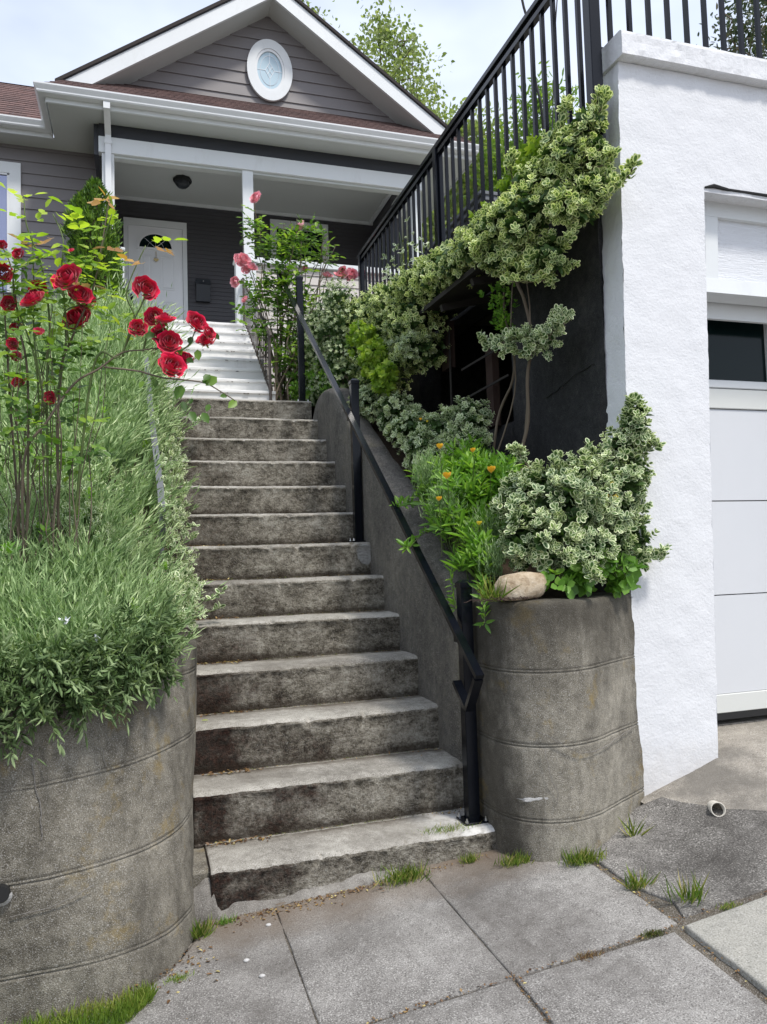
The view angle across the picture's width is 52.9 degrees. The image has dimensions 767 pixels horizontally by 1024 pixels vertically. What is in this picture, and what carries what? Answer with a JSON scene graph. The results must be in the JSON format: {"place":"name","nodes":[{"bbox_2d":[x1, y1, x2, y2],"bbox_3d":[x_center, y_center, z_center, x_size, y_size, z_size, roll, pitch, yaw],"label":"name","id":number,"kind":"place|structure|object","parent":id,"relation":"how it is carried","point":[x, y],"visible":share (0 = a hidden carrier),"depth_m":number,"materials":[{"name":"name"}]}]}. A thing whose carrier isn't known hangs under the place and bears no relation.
{"place":"outdoors","nodes":[
{"label":"outdoors","id":0,"kind":"place"},
{"bbox_2d":[0,342,171,626],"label":"hillside","id":1,"kind":"structure","parent":0,"point":[144,511],"depth_m":3.99,"materials":[{"name":"soil"}]},
{"bbox_2d":[59,175,129,312],"bbox_3d":[-2.568,-2.136,6.919,0.663,1.780,0.617,-1,-4,-17],"label":"arborvitae","id":2,"kind":"object","parent":1,"relation":"on","point":[89,192],"visible":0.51,"depth_m":6.81,"materials":[{"name":"plant"}]},
{"bbox_2d":[0,272,201,453],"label":"lavender shrub","id":3,"kind":"object","parent":1,"relation":"on","point":[101,331],"visible":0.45,"depth_m":5.01,"materials":[{"name":"green plant"}]},
{"bbox_2d":[0,182,236,570],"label":"rose bush","id":4,"kind":"object","parent":1,"relation":"on","point":[173,358],"visible":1,"depth_m":2.67,"materials":[{"name":"green plant"}]},
{"bbox_2d":[0,0,478,399],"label":"house","id":5,"kind":"structure","parent":1,"relation":"on","point":[289,110],"depth_m":8.37,"materials":[{"name":"grey wood"}]},
{"bbox_2d":[0,161,20,292],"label":"window","id":6,"kind":"structure","parent":5,"relation":"in","point":[9,224],"depth_m":7.95,"materials":[{"name":"white paint"}]},
{"bbox_2d":[128,225,182,319],"bbox_3d":[-2.702,-2.610,9.169,0.621,1.602,0.092,-1,-4,-17],"label":"front door","id":7,"kind":"structure","parent":5,"relation":"in","point":[168,270],"depth_m":9.21,"materials":[{"name":"white wood"}]},
{"bbox_2d":[173,175,191,188],"bbox_3d":[-2.292,-3.747,8.794,0.194,0.110,0.194,1,-4,-40],"label":"ceiling lamp","id":8,"kind":"object","parent":5,"relation":"attached to","point":[182,181],"visible":1,"depth_m":8.74,"materials":[{"name":"black metal"}]},
{"bbox_2d":[195,279,210,302],"bbox_3d":[-2.182,-2.679,9.323,0.175,0.265,0.098,-1,-4,-17],"label":"mailbox","id":9,"kind":"object","parent":5,"relation":"attached to","point":[202,290],"visible":1,"depth_m":9.30,"materials":[{"name":"black metal"}]},
{"bbox_2d":[247,39,292,101],"bbox_3d":[-1.259,-4.883,8.532,0.504,0.700,0.038,-1,-4,-17],"label":"oval window","id":10,"kind":"structure","parent":5,"relation":"in","point":[269,67],"depth_m":8.53,"materials":[{"name":"white paint"}]},
{"bbox_2d":[270,219,328,262],"bbox_3d":[-1.056,-3.181,9.749,0.780,0.990,0.045,-1,-4,-17],"label":"window","id":11,"kind":"structure","parent":5,"relation":"in","point":[276,222],"depth_m":9.78,"materials":[{"name":"white paint"}]},
{"bbox_2d":[49,908,316,1023],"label":"pavement","id":12,"kind":"structure","parent":0,"point":[240,991],"depth_m":2.11,"materials":[{"name":"grey concrete"}]},
{"bbox_2d":[163,968,194,984],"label":"grass tuft","id":13,"kind":"object","parent":12,"relation":"on","point":[179,977],"visible":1,"depth_m":2.15,"materials":[{"name":"green plant"}]},
{"bbox_2d":[189,915,220,939],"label":"grass tuft","id":14,"kind":"object","parent":12,"relation":"on","point":[200,931],"visible":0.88,"depth_m":2.37,"materials":[{"name":"green plant"}]},
{"bbox_2d":[216,912,239,926],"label":"grass tuft","id":15,"kind":"object","parent":12,"relation":"on","point":[221,921],"visible":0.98,"depth_m":2.44,"materials":[{"name":"green plant"}]},
{"bbox_2d":[124,513,766,1023],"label":"leaf litter","id":16,"kind":"object","parent":12,"relation":"on","point":[336,825],"visible":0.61,"depth_m":2.52,"materials":[{"name":"brown plant"}]},
{"bbox_2d":[311,406,314,419],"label":"hillside","id":17,"kind":"structure","parent":0,"point":[312,409],"depth_m":5.90,"materials":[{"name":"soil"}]},
{"bbox_2d":[229,191,344,400],"bbox_3d":[-0.764,-1.728,6.341,0.888,1.794,0.682,-2,-3,8],"label":"rose bush","id":18,"kind":"object","parent":17,"relation":"on","point":[246,264],"visible":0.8,"depth_m":6.28,"materials":[{"name":"green plant"}]},
{"bbox_2d":[271,358,341,400],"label":"leafy plant","id":19,"kind":"object","parent":17,"relation":"on","point":[310,374],"visible":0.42,"depth_m":6.03,"materials":[{"name":"green plant"}]},
{"bbox_2d":[0,0,766,244],"label":"sky","id":20,"kind":"structure","parent":0,"point":[41,40],"materials":[{"name":"white"}]},
{"bbox_2d":[276,868,512,1023],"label":"pavement","id":21,"kind":"structure","parent":0,"point":[364,956],"depth_m":2.18,"materials":[{"name":"grey concrete"}]},
{"bbox_2d":[372,860,432,889],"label":"grass tuft","id":22,"kind":"object","parent":21,"relation":"on","point":[407,874],"visible":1,"depth_m":2.60,"materials":[{"name":"green plant"}]},
{"bbox_2d":[373,980,546,1023],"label":"pavement","id":23,"kind":"structure","parent":0,"point":[505,1002],"depth_m":1.89,"materials":[{"name":"grey concrete"}]},
{"bbox_2d":[153,861,766,1023],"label":"ground","id":24,"kind":"structure","parent":0,"point":[670,910],"depth_m":2.16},
{"bbox_2d":[614,865,661,890],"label":"grass tuft","id":25,"kind":"object","parent":24,"relation":"on","point":[633,883],"visible":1,"depth_m":2.40,"materials":[{"name":"green plant"}]},
{"bbox_2d":[638,927,668,939],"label":"grass tuft","id":26,"kind":"object","parent":24,"relation":"on","point":[655,933],"visible":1,"depth_m":2.14,"materials":[{"name":"green plant"}]},
{"bbox_2d":[716,900,743,910],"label":"grass tuft","id":27,"kind":"object","parent":24,"relation":"on","point":[726,907],"visible":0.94,"depth_m":2.24,"materials":[{"name":"green plant"}]},
{"bbox_2d":[370,409,602,598],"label":"hillside","id":28,"kind":"structure","parent":0,"point":[550,592],"depth_m":3.56,"materials":[{"name":"soil"}]},
{"bbox_2d":[283,279,360,405],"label":"euonymus shrub","id":29,"kind":"object","parent":28,"relation":"on","point":[320,330],"visible":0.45,"depth_m":5.46,"materials":[{"name":"green plant"}]},
{"bbox_2d":[345,319,399,404],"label":"leafy plant","id":30,"kind":"object","parent":28,"relation":"on","point":[379,374],"visible":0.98,"depth_m":4.56,"materials":[{"name":"green plant"}]},
{"bbox_2d":[308,269,457,395],"bbox_3d":[-0.111,-1.218,5.461,0.501,1.038,2.442,-1,-4,-17],"label":"euonymus shrub","id":31,"kind":"object","parent":28,"relation":"on","point":[384,312],"visible":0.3,"depth_m":4.56,"materials":[{"name":"green plant"}]},
{"bbox_2d":[321,265,357,294],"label":"rose bush","id":32,"kind":"object","parent":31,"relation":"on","point":[342,270],"visible":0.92,"depth_m":6.51,"materials":[{"name":"pink plant"}]},
{"bbox_2d":[347,382,495,469],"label":"euonymus shrub","id":33,"kind":"object","parent":28,"relation":"on","point":[398,416],"visible":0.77,"depth_m":3.97,"materials":[{"name":"green plant"}]},
{"bbox_2d":[389,433,533,632],"bbox_3d":[0.370,0.044,3.254,0.641,0.845,0.894,-1,-4,-17],"label":"lily clump","id":34,"kind":"object","parent":28,"relation":"on","point":[460,465],"visible":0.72,"depth_m":3.21,"materials":[{"name":"green plant"}]},
{"bbox_2d":[408,418,517,579],"bbox_3d":[0.258,-0.090,3.467,0.376,0.832,1.226,-1,-4,-17],"label":"poppy plant","id":35,"kind":"object","parent":28,"relation":"on","point":[426,474],"visible":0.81,"depth_m":3.15,"materials":[{"name":"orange plant"}]},
{"bbox_2d":[396,183,626,591],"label":"retaining wall","id":36,"kind":"structure","parent":28,"relation":"on","point":[568,397],"depth_m":3.63,"materials":[{"name":"black paint"}]},
{"bbox_2d":[410,263,508,427],"bbox_3d":[0.429,-0.828,4.220,0.340,0.865,1.350,-1,-4,-17],"label":"shelter","id":37,"kind":"object","parent":36,"relation":"attached to","point":[457,296],"visible":0.62,"depth_m":4.16,"materials":[{"name":"brown wood"}]},
{"bbox_2d":[382,327,437,369],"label":"euonymus shrub","id":38,"kind":"object","parent":37,"relation":"hanging from","point":[406,348],"visible":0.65,"depth_m":4.40,"materials":[{"name":"green plant"}]},
{"bbox_2d":[357,0,605,298],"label":"fence","id":39,"kind":"object","parent":36,"relation":"on","point":[533,16],"visible":0.52,"depth_m":4.17,"materials":[{"name":"black metal"}]},
{"bbox_2d":[371,216,428,293],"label":"creeper","id":40,"kind":"object","parent":39,"relation":"attached to","point":[386,271],"visible":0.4,"depth_m":5.54,"materials":[{"name":"green plant"}]},
{"bbox_2d":[392,84,642,570],"bbox_3d":[0.492,-0.692,3.716,0.432,2.033,1.842,0,-4,-23],"label":"euonymus shrub","id":41,"kind":"object","parent":28,"relation":"on","point":[526,210],"visible":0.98,"depth_m":3.22,"materials":[{"name":"green plant"}]},
{"bbox_2d":[478,280,520,332],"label":"vine shoot","id":42,"kind":"object","parent":41,"relation":"hanging from","point":[498,312],"visible":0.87,"depth_m":3.60,"materials":[{"name":"green plant"}]},
{"bbox_2d":[468,134,549,223],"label":"leafy plant","id":43,"kind":"object","parent":41,"relation":"on","point":[530,148],"visible":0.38,"depth_m":3.48,"materials":[{"name":"green plant"}]},
{"bbox_2d":[476,304,574,361],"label":"euonymus shrub","id":44,"kind":"object","parent":41,"relation":"attached to","point":[526,337],"visible":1,"depth_m":3.33,"materials":[{"name":"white plant"}]},
{"bbox_2d":[521,0,543,136],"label":"power cable","id":45,"kind":"object","parent":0,"point":[538,92],"visible":0.4,"depth_m":10.04,"materials":[{"name":"black plastic"}]},
{"bbox_2d":[419,849,676,978],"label":"pavement","id":46,"kind":"structure","parent":0,"point":[520,920],"depth_m":2.33,"materials":[{"name":"grey concrete"}]},
{"bbox_2d":[456,850,481,864],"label":"grass tuft","id":47,"kind":"object","parent":46,"relation":"on","point":[471,859],"visible":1,"depth_m":2.70,"materials":[{"name":"green plant"}]},
{"bbox_2d":[493,848,534,867],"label":"grass tuft","id":48,"kind":"object","parent":46,"relation":"on","point":[518,859],"visible":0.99,"depth_m":2.65,"materials":[{"name":"green plant"}]},
{"bbox_2d":[557,843,606,867],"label":"grass tuft","id":49,"kind":"object","parent":46,"relation":"on","point":[581,858],"visible":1,"depth_m":2.60,"materials":[{"name":"green plant"}]},
{"bbox_2d":[552,0,557,129],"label":"power cable","id":50,"kind":"object","parent":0,"point":[553,87],"visible":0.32,"depth_m":10.11,"materials":[{"name":"black plastic"}]},
{"bbox_2d":[474,301,766,501],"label":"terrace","id":51,"kind":"structure","parent":0,"point":[485,320],"depth_m":5.51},
{"bbox_2d":[301,0,334,24],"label":"tree","id":52,"kind":"object","parent":51,"relation":"on","point":[313,8],"visible":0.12,"depth_m":16.08,"materials":[{"name":"green plant"}]},
{"bbox_2d":[335,0,484,252],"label":"tree","id":53,"kind":"object","parent":51,"relation":"on","point":[386,34],"visible":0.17,"depth_m":15.85,"materials":[{"name":"green plant"}]},
{"bbox_2d":[408,190,497,323],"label":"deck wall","id":54,"kind":"structure","parent":51,"relation":"on","point":[472,206],"depth_m":5.46,"materials":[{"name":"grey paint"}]},
{"bbox_2d":[402,97,520,268],"bbox_3d":[1.021,-3.659,11.669,3.467,5.365,2.164,-1,-4,-17],"label":"tree","id":55,"kind":"object","parent":51,"relation":"on","point":[477,156],"visible":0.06,"depth_m":11.56,"materials":[{"name":"green plant"}]},
{"bbox_2d":[445,60,586,227],"bbox_3d":[2.317,-3.726,11.053,3.339,5.351,2.111,-1,-4,-17],"label":"tree","id":56,"kind":"object","parent":51,"relation":"on","point":[530,121],"visible":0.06,"depth_m":10.93,"materials":[{"name":"green plant"}]},
{"bbox_2d":[696,0,766,59],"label":"tree","id":57,"kind":"object","parent":51,"relation":"on","point":[750,38],"visible":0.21,"depth_m":7.42,"materials":[{"name":"green plant"}]},
{"bbox_2d":[516,932,766,1023],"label":"pavement","id":58,"kind":"structure","parent":0,"point":[673,978],"depth_m":1.91,"materials":[{"name":"grey concrete"}]},
{"bbox_2d":[561,949,604,963],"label":"grass tuft","id":59,"kind":"object","parent":58,"relation":"on","point":[585,956],"visible":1,"depth_m":2.07,"materials":[{"name":"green plant"}]},
{"bbox_2d":[593,797,766,918],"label":"driveway","id":60,"kind":"structure","parent":0,"point":[727,851],"depth_m":2.59,"materials":[{"name":"grey concrete"}]},
{"bbox_2d":[618,814,653,836],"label":"grass tuft","id":61,"kind":"object","parent":60,"relation":"on","point":[630,833],"visible":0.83,"depth_m":2.74,"materials":[{"name":"green plant"}]},
{"bbox_2d":[656,870,709,906],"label":"grass tuft","id":62,"kind":"object","parent":60,"relation":"on","point":[696,893],"visible":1,"depth_m":2.29,"materials":[{"name":"green plant"}]},
{"bbox_2d":[707,800,725,816],"bbox_3d":[1.206,1.076,2.797,0.050,0.070,0.097,-2,-3,12],"label":"drain pipe","id":63,"kind":"object","parent":60,"relation":"on","point":[710,804],"visible":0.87,"depth_m":2.77,"materials":[{"name":"white plastic"}]},
{"bbox_2d":[641,715,766,810],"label":"driveway","id":64,"kind":"structure","parent":0,"point":[733,775],"depth_m":2.99,"materials":[{"name":"concrete"}]},
{"bbox_2d":[685,896,766,995],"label":"pavement","id":65,"kind":"structure","parent":0,"point":[736,937],"depth_m":2.07,"materials":[{"name":"grey concrete"}]},
{"bbox_2d":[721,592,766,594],"bbox_3d":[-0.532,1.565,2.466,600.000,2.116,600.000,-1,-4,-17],"label":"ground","id":66,"kind":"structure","parent":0,"point":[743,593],"depth_m":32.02,"materials":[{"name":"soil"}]},
{"bbox_2d":[0,629,196,1023],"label":"retaining wall","id":67,"kind":"structure","parent":66,"relation":"on","point":[96,865],"depth_m":2.13,"materials":[{"name":"concrete"}]},
{"bbox_2d":[0,329,164,599],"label":"creeper","id":68,"kind":"object","parent":67,"relation":"on","point":[83,511],"visible":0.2,"depth_m":3.03,"materials":[{"name":"green plant"}]},
{"bbox_2d":[0,368,176,633],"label":"weed","id":69,"kind":"object","parent":67,"relation":"on","point":[8,550],"visible":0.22,"depth_m":3.13,"materials":[{"name":"green plant"}]},
{"bbox_2d":[0,349,200,618],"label":"lavender shrub","id":70,"kind":"object","parent":67,"relation":"on","point":[119,439],"visible":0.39,"depth_m":3.78,"materials":[{"name":"green plant"}]},
{"bbox_2d":[0,463,226,767],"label":"lavender shrub","id":71,"kind":"object","parent":67,"relation":"on","point":[40,637],"visible":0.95,"depth_m":2.30,"materials":[{"name":"green plant"}]},
{"bbox_2d":[151,379,226,631],"bbox_3d":[-1.123,-0.194,4.288,0.382,1.588,2.333,-1,-4,-17],"label":"trailing vine","id":72,"kind":"object","parent":67,"relation":"on","point":[183,563],"visible":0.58,"depth_m":3.90,"materials":[{"name":"green plant"}]},
{"bbox_2d":[149,405,176,573],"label":"stair wall","id":73,"kind":"structure","parent":66,"relation":"on","point":[171,470],"depth_m":4.48,"materials":[{"name":"concrete"}]},
{"bbox_2d":[144,357,165,570],"bbox_3d":[-1.332,-0.268,4.455,0.039,1.683,1.584,-1,-4,-20],"label":"handrail","id":74,"kind":"object","parent":73,"relation":"on","point":[159,484],"visible":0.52,"depth_m":4.01,"materials":[{"name":"grey metal"}]},
{"bbox_2d":[168,397,495,923],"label":"concrete stairs","id":75,"kind":"structure","parent":66,"relation":"on","point":[265,469],"depth_m":3.29,"materials":[{"name":"grey concrete"}]},
{"bbox_2d":[151,320,275,399],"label":"porch steps","id":76,"kind":"structure","parent":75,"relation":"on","point":[229,360],"depth_m":6.68,"materials":[{"name":"white wood"}]},
{"bbox_2d":[241,278,272,399],"bbox_3d":[-1.153,-1.604,6.915,0.040,1.730,2.002,-1,-4,-16],"label":"stair railing","id":77,"kind":"object","parent":75,"relation":"on","point":[268,380],"visible":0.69,"depth_m":6.47,"materials":[{"name":"white metal"}]},
{"bbox_2d":[202,542,455,841],"bbox_3d":[-0.394,0.673,3.577,0.960,1.096,1.469,-1,-4,-17],"label":"moss","id":78,"kind":"object","parent":75,"relation":"on","point":[320,704],"visible":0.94,"depth_m":3.21,"materials":[{"name":"plant"}]},
{"bbox_2d":[277,273,488,825],"bbox_3d":[-0.223,-0.433,4.540,0.114,3.389,3.761,-1,-4,-17],"label":"handrail","id":79,"kind":"object","parent":75,"relation":"on","point":[467,685],"visible":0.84,"depth_m":3.00,"materials":[{"name":"black metal"}]},
{"bbox_2d":[413,820,480,834],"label":"grass tuft","id":80,"kind":"object","parent":75,"relation":"on","point":[446,830],"visible":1,"depth_m":2.78,"materials":[{"name":"green plant"}]},
{"bbox_2d":[313,388,485,803],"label":"stair wall","id":81,"kind":"structure","parent":66,"relation":"on","point":[426,637],"depth_m":3.68,"materials":[{"name":"concrete"}]},
{"bbox_2d":[472,592,644,861],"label":"retaining wall","id":82,"kind":"structure","parent":66,"relation":"on","point":[560,761],"depth_m":2.73,"materials":[{"name":"concrete"}]},
{"bbox_2d":[464,574,537,602],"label":"grass tuft","id":83,"kind":"object","parent":82,"relation":"on","point":[491,595],"visible":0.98,"depth_m":2.73,"materials":[{"name":"green plant"}]},
{"bbox_2d":[494,572,546,600],"bbox_3d":[0.492,0.268,2.789,0.204,0.103,0.110,-1,-4,-17],"label":"rock","id":84,"kind":"object","parent":82,"relation":"on","point":[531,584],"visible":0.9,"depth_m":2.74,"materials":[{"name":"stone"}]},
{"bbox_2d":[489,392,672,585],"bbox_3d":[0.748,-0.087,3.002,0.674,0.748,0.476,-1,-4,-17],"label":"euonymus shrub","id":85,"kind":"object","parent":82,"relation":"on","point":[559,509],"visible":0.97,"depth_m":2.92,"materials":[{"name":"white plant"}]},
{"bbox_2d":[541,482,648,598],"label":"leafy weed","id":86,"kind":"object","parent":82,"relation":"on","point":[574,580],"visible":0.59,"depth_m":2.87,"materials":[{"name":"green plant"}]},
{"bbox_2d":[602,30,766,795],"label":"garage","id":87,"kind":"structure","parent":66,"relation":"on","point":[684,220],"depth_m":3.21,"materials":[{"name":"white paint"}]},
{"bbox_2d":[602,0,766,58],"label":"fence","id":88,"kind":"object","parent":87,"relation":"on","point":[704,23],"visible":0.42,"depth_m":3.49,"materials":[{"name":"black metal"}]},
{"bbox_2d":[707,320,766,720],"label":"garage door","id":89,"kind":"structure","parent":87,"relation":"in","point":[737,351],"depth_m":3.57,"materials":[{"name":"paint"}]},
{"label":"ground","id":90,"kind":"structure","parent":0,"visible":0},
{"bbox_2d":[0,977,158,1023],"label":"grass strip","id":91,"kind":"object","parent":90,"relation":"on","point":[139,999],"depth_m":2.01,"materials":[{"name":"green plant"}]}
]}

